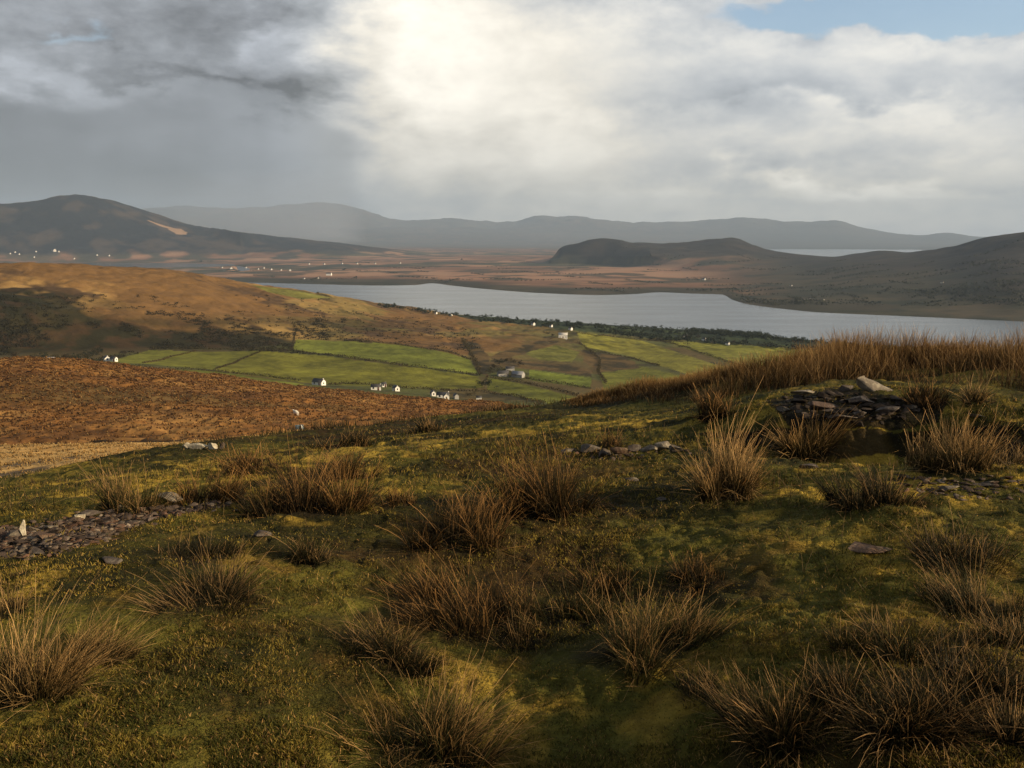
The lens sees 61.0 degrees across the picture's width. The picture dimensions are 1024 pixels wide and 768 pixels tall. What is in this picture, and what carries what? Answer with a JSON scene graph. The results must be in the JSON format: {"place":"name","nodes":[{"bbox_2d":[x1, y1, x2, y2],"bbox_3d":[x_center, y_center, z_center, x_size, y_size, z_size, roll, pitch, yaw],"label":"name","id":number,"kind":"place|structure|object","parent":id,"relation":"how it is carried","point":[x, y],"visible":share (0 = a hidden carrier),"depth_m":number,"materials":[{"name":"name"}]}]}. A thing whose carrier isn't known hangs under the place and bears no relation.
{"place":"outdoors","nodes":[
{"label":"outdoors","id":0,"kind":"place"},
{"bbox_2d":[0,355,527,476],"bbox_3d":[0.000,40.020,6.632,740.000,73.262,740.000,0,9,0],"label":"moor hillside","id":1,"kind":"structure","parent":0,"point":[93,428],"depth_m":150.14,"materials":[{"name":"plant"}]},
{"bbox_2d":[0,429,310,477],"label":"bleached grass","id":2,"kind":"structure","parent":1,"relation":"on","point":[90,445],"depth_m":58.68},
{"bbox_2d":[0,262,959,405],"bbox_3d":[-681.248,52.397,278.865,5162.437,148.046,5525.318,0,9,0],"label":"valley land","id":3,"kind":"structure","parent":0,"point":[538,352],"depth_m":835.78,"materials":[{"name":"plant"}]},
{"bbox_2d":[81,350,98,357],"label":"tree","id":4,"kind":"object","parent":3,"relation":"on","point":[90,352],"visible":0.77,"depth_m":650.95,"materials":[{"name":"green plant"}]},
{"bbox_2d":[142,350,194,362],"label":"hedge","id":5,"kind":"object","parent":3,"relation":"on","point":[164,358],"visible":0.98,"depth_m":702.63,"materials":[{"name":"green plant"}]},
{"bbox_2d":[112,361,300,380],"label":"hedge","id":6,"kind":"object","parent":3,"relation":"on","point":[252,373],"visible":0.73,"depth_m":596.12,"materials":[{"name":"green plant"}]},
{"bbox_2d":[154,345,287,350],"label":"hedge","id":7,"kind":"object","parent":3,"relation":"on","point":[224,348],"visible":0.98,"depth_m":769.72,"materials":[{"name":"green plant"}]},
{"bbox_2d":[214,350,261,368],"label":"hedge","id":8,"kind":"object","parent":3,"relation":"on","point":[234,362],"visible":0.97,"depth_m":699.31,"materials":[{"name":"green plant"}]},
{"bbox_2d":[0,293,481,360],"bbox_3d":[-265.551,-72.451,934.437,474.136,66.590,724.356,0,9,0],"label":"heather scrub","id":9,"kind":"object","parent":3,"relation":"on","point":[288,345],"visible":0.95,"depth_m":810.57,"materials":[{"name":"brown plant"}]},
{"bbox_2d":[311,378,325,384],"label":"cottage","id":10,"kind":"structure","parent":3,"relation":"on","point":[317,381],"depth_m":558.08,"materials":[{"name":"paint"}]},
{"bbox_2d":[260,348,477,374],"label":"hedge","id":11,"kind":"object","parent":3,"relation":"on","point":[355,357],"visible":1,"depth_m":722.56,"materials":[{"name":"green plant"}]},
{"bbox_2d":[371,384,380,389],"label":"cottage","id":12,"kind":"structure","parent":3,"relation":"on","point":[375,386],"depth_m":534.63,"materials":[{"name":"paint"}]},
{"bbox_2d":[340,338,470,358],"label":"hedge","id":13,"kind":"object","parent":3,"relation":"on","point":[414,346],"visible":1,"depth_m":821.03,"materials":[{"name":"green plant"}]},
{"bbox_2d":[328,381,545,402],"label":"hedge","id":14,"kind":"object","parent":3,"relation":"on","point":[511,394],"visible":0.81,"depth_m":567.36,"materials":[{"name":"green plant"}]},
{"bbox_2d":[461,338,481,374],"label":"hedge","id":15,"kind":"object","parent":3,"relation":"on","point":[478,369],"visible":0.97,"depth_m":760.08,"materials":[{"name":"green plant"}]},
{"bbox_2d":[497,370,508,376],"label":"barn","id":16,"kind":"structure","parent":3,"relation":"on","point":[501,373],"depth_m":660.58,"materials":[{"name":"stone"}]},
{"bbox_2d":[511,371,524,377],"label":"barn","id":17,"kind":"structure","parent":3,"relation":"on","point":[520,374],"depth_m":658.39,"materials":[{"name":"metal"}]},
{"bbox_2d":[485,375,583,396],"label":"hedge","id":18,"kind":"object","parent":3,"relation":"on","point":[569,392],"visible":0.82,"depth_m":605.62,"materials":[{"name":"green plant"}]},
{"bbox_2d":[499,367,590,387],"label":"hedge","id":19,"kind":"object","parent":3,"relation":"on","point":[504,369],"visible":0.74,"depth_m":636.48,"materials":[{"name":"green plant"}]},
{"bbox_2d":[558,333,567,338],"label":"cottage","id":20,"kind":"structure","parent":3,"relation":"on","point":[563,335],"depth_m":1020.33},
{"bbox_2d":[577,341,606,383],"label":"hedge","id":21,"kind":"object","parent":3,"relation":"on","point":[598,367],"visible":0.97,"depth_m":766.71,"materials":[{"name":"green plant"}]},
{"bbox_2d":[378,303,855,349],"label":"shore woods","id":22,"kind":"object","parent":3,"relation":"on","point":[726,332],"visible":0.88,"depth_m":1221.92,"materials":[{"name":"green plant"}]},
{"bbox_2d":[592,349,659,365],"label":"hedge","id":23,"kind":"object","parent":3,"relation":"on","point":[638,359],"visible":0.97,"depth_m":842.86,"materials":[{"name":"green plant"}]},
{"bbox_2d":[576,332,689,343],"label":"hedge","id":24,"kind":"object","parent":3,"relation":"on","point":[640,339],"visible":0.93,"depth_m":1079.60,"materials":[{"name":"green plant"}]},
{"bbox_2d":[658,338,735,362],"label":"hedge","id":25,"kind":"object","parent":3,"relation":"on","point":[722,359],"visible":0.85,"depth_m":951.37,"materials":[{"name":"green plant"}]},
{"bbox_2d":[0,365,1023,767],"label":"grass hillside","id":26,"kind":"structure","parent":0,"point":[644,721],"depth_m":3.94,"materials":[{"name":"plant"}]},
{"bbox_2d":[0,559,40,611],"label":"rush tussock","id":27,"kind":"object","parent":26,"relation":"on","point":[3,605],"visible":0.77,"depth_m":3.28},
{"bbox_2d":[29,547,45,554],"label":"rock","id":28,"kind":"object","parent":26,"relation":"on","point":[35,550],"visible":0.94,"depth_m":4.30,"materials":[{"name":"stone"}]},
{"bbox_2d":[75,510,102,515],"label":"rock","id":29,"kind":"object","parent":26,"relation":"on","point":[90,512],"visible":0.8,"depth_m":5.23,"materials":[{"name":"stone"}]},
{"bbox_2d":[0,558,178,722],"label":"rush tussock","id":30,"kind":"object","parent":26,"relation":"on","point":[58,677],"visible":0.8,"depth_m":2.63,"materials":[{"name":"plant"}]},
{"bbox_2d":[49,598,163,666],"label":"rush tussock","id":31,"kind":"object","parent":26,"relation":"on","point":[128,654],"visible":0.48,"depth_m":2.90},
{"bbox_2d":[102,556,122,563],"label":"rock","id":32,"kind":"object","parent":26,"relation":"on","point":[110,560],"visible":1,"depth_m":3.94,"materials":[{"name":"stone"}]},
{"bbox_2d":[54,451,176,515],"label":"rush tussock","id":33,"kind":"object","parent":26,"relation":"on","point":[110,501],"visible":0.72,"depth_m":5.43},
{"bbox_2d":[0,499,240,560],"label":"rubble","id":34,"kind":"object","parent":26,"relation":"on","point":[23,543],"visible":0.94,"depth_m":4.80,"materials":[{"name":"stone"}]},
{"bbox_2d":[7,530,21,536],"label":"rock","id":35,"kind":"object","parent":34,"relation":"on","point":[14,533],"visible":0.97,"depth_m":4.64,"materials":[{"name":"grey stone"}]},
{"bbox_2d":[19,520,25,535],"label":"rock","id":36,"kind":"object","parent":34,"relation":"on","point":[22,528],"visible":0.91,"depth_m":4.65,"materials":[{"name":"white stone"}]},
{"bbox_2d":[37,533,54,538],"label":"rock","id":37,"kind":"object","parent":34,"relation":"on","point":[43,535],"visible":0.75,"depth_m":4.60,"materials":[{"name":"beige stone"}]},
{"bbox_2d":[159,492,182,503],"bbox_3d":[-2.225,0.740,5.609,0.178,0.078,0.092,3,10,18],"label":"rock","id":38,"kind":"object","parent":26,"relation":"on","point":[172,496],"visible":0.61,"depth_m":5.60,"materials":[{"name":"stone"}]},
{"bbox_2d":[187,443,207,448],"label":"rock","id":39,"kind":"object","parent":26,"relation":"on","point":[196,446],"visible":0.88,"depth_m":12.19,"materials":[{"name":"white stone"}]},
{"bbox_2d":[108,532,287,628],"bbox_3d":[-1.253,0.762,3.477,0.700,0.301,0.731,-5,11,-27],"label":"rush tussock","id":40,"kind":"object","parent":26,"relation":"on","point":[216,588],"visible":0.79,"depth_m":3.49,"materials":[{"name":"plant"}]},
{"bbox_2d":[150,525,252,559],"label":"rush tussock","id":41,"kind":"object","parent":26,"relation":"on","point":[223,550],"visible":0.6,"depth_m":4.20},
{"bbox_2d":[163,442,257,505],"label":"rush tussock","id":42,"kind":"object","parent":26,"relation":"on","point":[191,495],"visible":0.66,"depth_m":5.72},
{"bbox_2d":[208,443,217,448],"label":"rock","id":43,"kind":"object","parent":26,"relation":"on","point":[212,445],"visible":0.95,"depth_m":12.15,"materials":[{"name":"white stone"}]},
{"bbox_2d":[205,429,291,477],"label":"rush tussock","id":44,"kind":"object","parent":26,"relation":"on","point":[248,468],"visible":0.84,"depth_m":7.04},
{"bbox_2d":[253,530,271,535],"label":"rock","id":45,"kind":"object","parent":26,"relation":"on","point":[260,533],"visible":0.99,"depth_m":4.48,"materials":[{"name":"stone"}]},
{"bbox_2d":[259,525,344,566],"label":"rush tussock","id":46,"kind":"object","parent":26,"relation":"on","point":[309,556],"visible":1,"depth_m":4.22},
{"bbox_2d":[208,429,418,522],"bbox_3d":[-1.188,0.525,5.483,1.288,0.615,1.030,0,9,0],"label":"rush tussock","id":47,"kind":"object","parent":26,"relation":"on","point":[306,497],"visible":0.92,"depth_m":5.38,"materials":[{"name":"plant"}]},
{"bbox_2d":[297,424,374,449],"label":"rush tussock","id":48,"kind":"object","parent":26,"relation":"on","point":[361,441],"visible":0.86,"depth_m":9.72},
{"bbox_2d":[308,437,399,481],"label":"rush tussock","id":49,"kind":"object","parent":26,"relation":"on","point":[343,467],"visible":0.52,"depth_m":6.83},
{"bbox_2d":[198,395,565,440],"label":"grass","id":50,"kind":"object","parent":26,"relation":"on","point":[332,426],"visible":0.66,"depth_m":16.98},
{"bbox_2d":[311,584,461,685],"bbox_3d":[-0.470,0.910,3.176,0.614,0.315,0.535,0,9,0],"label":"rush tussock","id":51,"kind":"object","parent":26,"relation":"on","point":[374,649],"visible":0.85,"depth_m":3.17,"materials":[{"name":"plant"}]},
{"bbox_2d":[368,481,419,507],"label":"rush tussock","id":52,"kind":"object","parent":26,"relation":"on","point":[394,500],"visible":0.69,"depth_m":5.51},
{"bbox_2d":[364,549,470,610],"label":"rush tussock","id":53,"kind":"object","parent":26,"relation":"on","point":[426,584],"visible":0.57,"depth_m":3.92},
{"bbox_2d":[400,414,449,433],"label":"rush tussock","id":54,"kind":"object","parent":26,"relation":"on","point":[426,427],"visible":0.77,"depth_m":11.28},
{"bbox_2d":[299,612,576,767],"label":"rush tussock","id":55,"kind":"object","parent":26,"relation":"on","point":[443,732],"visible":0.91,"depth_m":2.67,"materials":[{"name":"plant"}]},
{"bbox_2d":[375,464,528,560],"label":"rush tussock","id":56,"kind":"object","parent":26,"relation":"on","point":[452,526],"visible":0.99,"depth_m":4.76,"materials":[{"name":"plant"}]},
{"bbox_2d":[372,546,568,647],"bbox_3d":[-0.155,0.849,3.683,0.681,0.430,0.767,5,10,26],"label":"rush tussock","id":57,"kind":"object","parent":26,"relation":"on","point":[469,603],"visible":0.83,"depth_m":3.67,"materials":[{"name":"plant"}]},
{"bbox_2d":[0,404,1023,652],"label":"rush seedlings","id":58,"kind":"object","parent":26,"relation":"on","point":[488,468],"visible":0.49,"depth_m":5.54,"materials":[{"name":"plant"}]},
{"bbox_2d":[484,598,569,653],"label":"rush tussock","id":59,"kind":"object","parent":26,"relation":"on","point":[511,632],"visible":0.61,"depth_m":3.56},
{"bbox_2d":[449,414,624,526],"bbox_3d":[0.197,0.524,5.365,1.132,0.675,1.091,0,9,0],"label":"rush tussock","id":60,"kind":"object","parent":26,"relation":"on","point":[542,500],"visible":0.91,"depth_m":5.32,"materials":[{"name":"plant"}]},
{"bbox_2d":[501,553,631,628],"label":"rush tussock","id":61,"kind":"object","parent":26,"relation":"on","point":[578,611],"visible":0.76,"depth_m":3.76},
{"bbox_2d":[580,444,600,452],"bbox_3d":[0.693,0.574,7.690,0.179,0.094,0.130,6,11,-1],"label":"rock","id":62,"kind":"object","parent":26,"relation":"on","point":[590,449],"visible":0.98,"depth_m":7.64,"materials":[{"name":"grey stone"}]},
{"bbox_2d":[599,448,610,455],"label":"rock","id":63,"kind":"object","parent":26,"relation":"on","point":[603,452],"visible":0.94,"depth_m":7.46,"materials":[{"name":"stone"}]},
{"bbox_2d":[557,550,658,600],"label":"rush tussock","id":64,"kind":"object","parent":26,"relation":"on","point":[602,585],"visible":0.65,"depth_m":4.11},
{"bbox_2d":[592,427,631,448],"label":"rush tussock","id":65,"kind":"object","parent":26,"relation":"on","point":[607,442],"visible":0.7,"depth_m":7.82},
{"bbox_2d":[610,447,628,453],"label":"rock","id":66,"kind":"object","parent":26,"relation":"on","point":[619,450],"visible":0.98,"depth_m":7.38,"materials":[{"name":"grey stone"}]},
{"bbox_2d":[561,449,690,460],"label":"rocks","id":67,"kind":"object","parent":26,"relation":"on","point":[620,458],"visible":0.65,"depth_m":7.35,"materials":[{"name":"stone"}]},
{"bbox_2d":[628,444,640,451],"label":"rock","id":68,"kind":"object","parent":26,"relation":"on","point":[635,447],"visible":0.98,"depth_m":7.49,"materials":[{"name":"stone"}]},
{"bbox_2d":[640,445,657,451],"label":"rock","id":69,"kind":"object","parent":26,"relation":"on","point":[648,448],"visible":1,"depth_m":7.45,"materials":[{"name":"grey stone"}]},
{"bbox_2d":[654,441,670,450],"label":"rock","id":70,"kind":"object","parent":26,"relation":"on","point":[662,445],"visible":0.77,"depth_m":7.51,"materials":[{"name":"stone"}]},
{"bbox_2d":[577,556,774,701],"bbox_3d":[0.580,0.834,3.201,0.690,0.434,0.822,5,11,29],"label":"rush tussock","id":71,"kind":"object","parent":26,"relation":"on","point":[630,643],"visible":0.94,"depth_m":3.17,"materials":[{"name":"plant"}]},
{"bbox_2d":[669,444,683,451],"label":"rock","id":72,"kind":"object","parent":26,"relation":"on","point":[672,447],"visible":0.91,"depth_m":7.21,"materials":[{"name":"grey stone"}]},
{"bbox_2d":[666,652,732,710],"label":"rush tussock","id":73,"kind":"object","parent":26,"relation":"on","point":[692,681],"visible":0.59,"depth_m":2.87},
{"bbox_2d":[658,539,743,597],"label":"rush tussock","id":74,"kind":"object","parent":26,"relation":"on","point":[693,567],"visible":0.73,"depth_m":3.98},
{"bbox_2d":[636,585,766,649],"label":"rush tussock","id":75,"kind":"object","parent":26,"relation":"on","point":[687,628],"visible":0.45,"depth_m":3.28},
{"bbox_2d":[673,380,740,423],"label":"rush tussock","id":76,"kind":"object","parent":26,"relation":"on","point":[710,410],"visible":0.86,"depth_m":8.38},
{"bbox_2d":[640,378,812,509],"bbox_3d":[1.333,0.371,5.468,1.046,0.718,1.234,-3,10,-20],"label":"rush tussock","id":77,"kind":"object","parent":26,"relation":"on","point":[732,476],"visible":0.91,"depth_m":5.34,"materials":[{"name":"plant"}]},
{"bbox_2d":[671,644,896,767],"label":"rush tussock","id":78,"kind":"object","parent":26,"relation":"on","point":[754,729],"visible":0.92,"depth_m":2.45,"materials":[{"name":"plant"}]},
{"bbox_2d":[560,318,1023,407],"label":"ridge rushes","id":79,"kind":"object","parent":26,"relation":"on","point":[845,359],"visible":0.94,"depth_m":11.93,"materials":[{"name":"plant"}]},
{"bbox_2d":[790,390,813,393],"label":"rock","id":80,"kind":"object","parent":26,"relation":"on","point":[802,392],"visible":1,"depth_m":8.32,"materials":[{"name":"stone"}]},
{"bbox_2d":[799,463,818,468],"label":"rock","id":81,"kind":"object","parent":26,"relation":"on","point":[807,466],"visible":0.88,"depth_m":5.94,"materials":[{"name":"stone"}]},
{"bbox_2d":[755,404,869,462],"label":"rush tussock","id":82,"kind":"object","parent":26,"relation":"on","point":[798,447],"visible":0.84,"depth_m":6.99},
{"bbox_2d":[808,401,837,409],"bbox_3d":[2.679,0.188,7.465,0.301,0.086,0.140,2,10,-6],"label":"rock","id":83,"kind":"object","parent":26,"relation":"on","point":[818,404],"visible":0.87,"depth_m":7.42,"materials":[{"name":"stone"}]},
{"bbox_2d":[770,637,881,740],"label":"rush tussock","id":84,"kind":"object","parent":26,"relation":"on","point":[833,681],"visible":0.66,"depth_m":2.55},
{"bbox_2d":[827,414,857,419],"bbox_3d":[2.689,0.265,7.081,0.234,0.062,0.120,-1,8,12],"label":"rock","id":85,"kind":"object","parent":26,"relation":"on","point":[836,416],"visible":0.97,"depth_m":7.05,"materials":[{"name":"stone"}]},
{"bbox_2d":[839,385,853,391],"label":"rock","id":86,"kind":"object","parent":26,"relation":"on","point":[842,388],"visible":0.95,"depth_m":8.00,"materials":[{"name":"stone"}]},
{"bbox_2d":[780,390,920,426],"bbox_3d":[2.738,0.169,7.648,0.838,0.216,1.686,-5,11,-28],"label":"bank rubble","id":87,"kind":"object","parent":26,"relation":"on","point":[797,402],"visible":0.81,"depth_m":7.32,"materials":[{"name":"stone"}]},
{"bbox_2d":[776,406,789,411],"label":"rock","id":88,"kind":"object","parent":87,"relation":"on","point":[781,408],"visible":1,"depth_m":7.68,"materials":[{"name":"grey stone"}]},
{"bbox_2d":[875,406,899,412],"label":"rock","id":89,"kind":"object","parent":87,"relation":"on","point":[887,409],"visible":1,"depth_m":7.07,"materials":[{"name":"stone"}]},
{"bbox_2d":[848,396,874,403],"bbox_3d":[2.986,0.137,7.433,0.236,0.063,0.154,3,10,0],"label":"rock","id":90,"kind":"object","parent":26,"relation":"on","point":[857,399],"visible":0.99,"depth_m":7.40,"materials":[{"name":"stone"}]},
{"bbox_2d":[848,541,891,552],"bbox_3d":[1.607,0.737,3.915,0.192,0.032,0.134,0,9,0],"label":"rock","id":91,"kind":"object","parent":26,"relation":"on","point":[856,546],"visible":0.95,"depth_m":3.88,"materials":[{"name":"grey stone"}]},
{"bbox_2d":[799,453,947,514],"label":"rush tussock","id":92,"kind":"object","parent":26,"relation":"on","point":[873,493],"visible":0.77,"depth_m":4.65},
{"bbox_2d":[856,376,891,391],"bbox_3d":[3.272,0.015,7.845,0.332,0.144,0.187,8,12,4],"label":"rock","id":93,"kind":"object","parent":26,"relation":"on","point":[865,383],"visible":0.88,"depth_m":7.82,"materials":[{"name":"stone"}]},
{"bbox_2d":[806,632,1023,767],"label":"rush tussock","id":94,"kind":"object","parent":26,"relation":"on","point":[912,723],"visible":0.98,"depth_m":2.33,"materials":[{"name":"plant"}]},
{"bbox_2d":[815,597,1017,673],"bbox_3d":[1.320,0.805,2.850,0.599,0.242,0.606,0,9,0],"label":"rush tussock","id":95,"kind":"object","parent":26,"relation":"on","point":[898,650],"visible":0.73,"depth_m":2.85,"materials":[{"name":"plant"}]},
{"bbox_2d":[896,366,966,410],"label":"rush tussock","id":96,"kind":"object","parent":26,"relation":"on","point":[923,398],"visible":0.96,"depth_m":7.18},
{"bbox_2d":[873,503,1023,579],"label":"rush tussock","id":97,"kind":"object","parent":26,"relation":"on","point":[968,548],"visible":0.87,"depth_m":3.69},
{"bbox_2d":[938,486,958,490],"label":"rock","id":98,"kind":"object","parent":26,"relation":"on","point":[945,488],"visible":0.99,"depth_m":4.79,"materials":[{"name":"grey stone"}]},
{"bbox_2d":[894,403,1016,478],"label":"rush tussock","id":99,"kind":"object","parent":26,"relation":"on","point":[945,459],"visible":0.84,"depth_m":5.27,"materials":[{"name":"plant"}]},
{"bbox_2d":[892,475,1023,500],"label":"turf stones","id":100,"kind":"object","parent":26,"relation":"on","point":[925,480],"visible":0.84,"depth_m":4.86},
{"bbox_2d":[902,538,1023,624],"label":"rush tussock","id":101,"kind":"object","parent":26,"relation":"on","point":[951,594],"visible":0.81,"depth_m":3.23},
{"bbox_2d":[906,602,1023,728],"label":"rush tussock","id":102,"kind":"object","parent":26,"relation":"on","point":[993,676],"visible":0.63,"depth_m":2.51,"materials":[{"name":"plant"}]},
{"bbox_2d":[945,370,999,405],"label":"rush tussock","id":103,"kind":"object","parent":26,"relation":"on","point":[977,395],"visible":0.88,"depth_m":6.97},
{"bbox_2d":[929,667,1023,761],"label":"rush tussock","id":104,"kind":"object","parent":26,"relation":"on","point":[1010,736],"visible":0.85,"depth_m":2.31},
{"bbox_2d":[973,483,998,486],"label":"rock","id":105,"kind":"object","parent":26,"relation":"on","point":[985,484],"visible":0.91,"depth_m":4.89,"materials":[{"name":"stone"}]},
{"bbox_2d":[951,589,1023,651],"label":"rush tussock","id":106,"kind":"object","parent":26,"relation":"on","point":[995,635],"visible":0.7,"depth_m":2.90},
{"bbox_2d":[986,426,1023,464],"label":"rush tussock","id":107,"kind":"object","parent":26,"relation":"on","point":[1017,454],"visible":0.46,"depth_m":5.52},
{"bbox_2d":[0,194,1023,320],"bbox_3d":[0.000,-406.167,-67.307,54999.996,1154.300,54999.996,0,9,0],"label":"land","id":108,"kind":"structure","parent":0,"point":[296,239],"depth_m":6004.17,"materials":[{"name":"plant"}]},
{"bbox_2d":[192,240,1023,305],"bbox_3d":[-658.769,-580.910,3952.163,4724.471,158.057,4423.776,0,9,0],"label":"hedgerows","id":109,"kind":"object","parent":108,"relation":"on","point":[796,299],"visible":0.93,"depth_m":2288.60,"materials":[{"name":"green plant"}]},
{"bbox_2d":[0,0,1023,236],"label":"sky","id":110,"kind":"structure","parent":0,"point":[906,117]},
{"bbox_2d":[66,249,1023,348],"bbox_3d":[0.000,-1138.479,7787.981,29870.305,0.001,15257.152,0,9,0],"label":"water","id":111,"kind":"structure","parent":0,"point":[685,310],"depth_m":1847.95,"materials":[{"name":"grey liquid"}]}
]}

